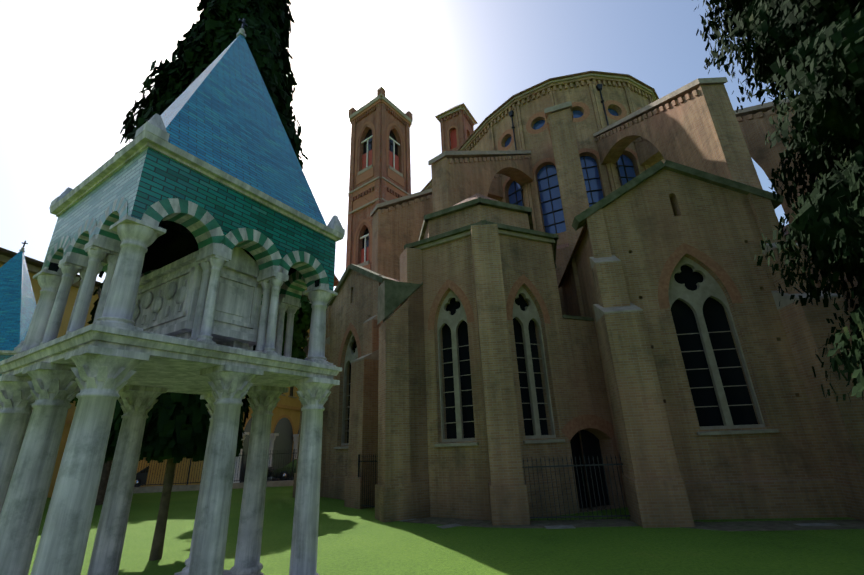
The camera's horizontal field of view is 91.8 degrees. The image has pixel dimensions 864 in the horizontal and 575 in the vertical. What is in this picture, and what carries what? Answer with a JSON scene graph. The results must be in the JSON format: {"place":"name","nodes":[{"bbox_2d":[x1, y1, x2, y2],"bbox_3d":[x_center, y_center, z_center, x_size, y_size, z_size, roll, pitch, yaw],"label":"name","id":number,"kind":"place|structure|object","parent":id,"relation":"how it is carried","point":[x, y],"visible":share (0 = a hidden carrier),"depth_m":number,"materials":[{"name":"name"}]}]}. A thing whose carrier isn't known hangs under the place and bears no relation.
{"place":"outdoors","nodes":[
{"label":"outdoors","id":0,"kind":"place"},
{"bbox_2d":[0,0,799,290],"label":"sky","id":1,"kind":"structure","parent":0,"point":[71,71],"materials":[{"name":"white"}]},
{"bbox_2d":[28,486,863,574],"bbox_3d":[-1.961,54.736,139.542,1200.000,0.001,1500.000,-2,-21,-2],"label":"ground","id":2,"kind":"structure","parent":0,"point":[352,541],"depth_m":8.62,"materials":[{"name":"green plant"}]},
{"bbox_2d":[0,241,36,410],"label":"pyramidal-roofed tomb","id":3,"kind":"object","parent":2,"relation":"on","point":[18,305],"visible":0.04,"depth_m":13.36,"materials":[{"name":"tile"}]},
{"bbox_2d":[0,247,101,497],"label":"palazzo","id":4,"kind":"structure","parent":2,"relation":"on","point":[34,266],"depth_m":24.98,"materials":[{"name":"yellow paint"}]},
{"bbox_2d":[70,391,111,504],"bbox_3d":[-15.528,6.294,20.588,6.138,7.891,6.447,13,-25,-35],"label":"tree","id":5,"kind":"object","parent":2,"relation":"on","point":[106,469],"depth_m":19.55,"materials":[{"name":"green plant"}]},
{"bbox_2d":[0,18,344,574],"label":"canopied tomb monument","id":6,"kind":"object","parent":2,"relation":"on","point":[197,230],"visible":1,"depth_m":4.76,"materials":[{"name":"stone"}]},
{"bbox_2d":[87,0,307,560],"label":"cypress tree","id":7,"kind":"object","parent":2,"relation":"on","point":[176,429],"visible":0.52,"depth_m":11.58,"materials":[{"name":"green plant"}]},
{"bbox_2d":[112,449,295,492],"bbox_3d":[-25.322,11.088,24.144,39.714,2.130,0.300,0,-21,-6],"label":"garden fence","id":8,"kind":"object","parent":2,"relation":"on","point":[186,487],"visible":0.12,"depth_m":25.24,"materials":[{"name":"grey metal"}]},
{"bbox_2d":[282,295,311,359],"bbox_3d":[-7.873,4.743,20.222,4.396,9.986,5.917,-2,-21,-2],"label":"tree","id":9,"kind":"object","parent":2,"relation":"on","point":[302,320],"visible":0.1,"depth_m":21.09,"materials":[{"name":"green plant"}]},
{"bbox_2d":[358,453,377,507],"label":"metal gate","id":10,"kind":"structure","parent":2,"relation":"on","point":[359,475],"depth_m":14.88,"materials":[{"name":"grey metal"}]},
{"bbox_2d":[435,103,477,152],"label":"bell tower","id":11,"kind":"structure","parent":2,"relation":"on","point":[458,123],"depth_m":43.31,"materials":[{"name":"red brick"}]},
{"bbox_2d":[293,71,863,527],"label":"church","id":12,"kind":"structure","parent":2,"relation":"on","point":[487,331],"depth_m":13.49,"materials":[{"name":"brick"}]},
{"bbox_2d":[508,84,622,205],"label":"downpipes","id":13,"kind":"object","parent":12,"relation":"attached to","point":[598,87],"visible":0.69,"depth_m":32.03,"materials":[{"name":"brown metal"}]},
{"bbox_2d":[693,0,863,401],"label":"cedar tree","id":14,"kind":"object","parent":2,"relation":"on","point":[812,51],"visible":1,"depth_m":8.46,"materials":[{"name":"green plant"}]},
{"bbox_2d":[147,477,863,530],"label":"street pavement","id":15,"kind":"structure","parent":0,"point":[748,525],"depth_m":10.25,"materials":[{"name":"grey stone"}]},
{"bbox_2d":[134,466,148,486],"bbox_3d":[-18.752,13.185,29.447,4.560,1.442,1.820,0,-21,-6],"label":"dark car","id":16,"kind":"object","parent":15,"relation":"on","point":[142,476],"visible":0.15,"depth_m":28.48,"materials":[{"name":"grey metal"}]},
{"bbox_2d":[110,294,309,486],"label":"building","id":17,"kind":"structure","parent":15,"relation":"on","point":[285,424],"depth_m":32.79,"materials":[{"name":"orange paint"}]},
{"bbox_2d":[267,466,275,477],"bbox_3d":[-13.765,13.256,30.145,4.560,1.442,1.820,0,-21,-6],"label":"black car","id":18,"kind":"object","parent":15,"relation":"on","point":[270,470],"visible":0.02,"depth_m":29.82,"materials":[{"name":"black metal"}]},
{"bbox_2d":[272,459,296,480],"bbox_3d":[-9.279,13.376,30.922,4.560,1.442,1.820,1,-21,-9],"label":"black car","id":19,"kind":"object","parent":15,"relation":"on","point":[284,471],"visible":0.27,"depth_m":29.84,"materials":[{"name":"black metal"}]},
{"bbox_2d":[305,274,338,289],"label":"tall palazzo","id":20,"kind":"structure","parent":15,"relation":"on","point":[336,281],"depth_m":47.65,"materials":[{"name":"brick"}]},
{"bbox_2d":[346,86,412,270],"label":"bell tower","id":21,"kind":"structure","parent":15,"relation":"on","point":[381,123],"depth_m":56.86,"materials":[{"name":"red brick"}]},
{"bbox_2d":[125,0,369,201],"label":"overhead cables","id":22,"kind":"object","parent":21,"relation":"attached to","point":[298,118],"visible":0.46,"depth_m":48.57,"materials":[{"name":"grey metal"}]},
{"bbox_2d":[522,454,630,519],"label":"iron fence","id":23,"kind":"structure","parent":15,"relation":"on","point":[583,516],"depth_m":11.26,"materials":[{"name":"grey metal"}]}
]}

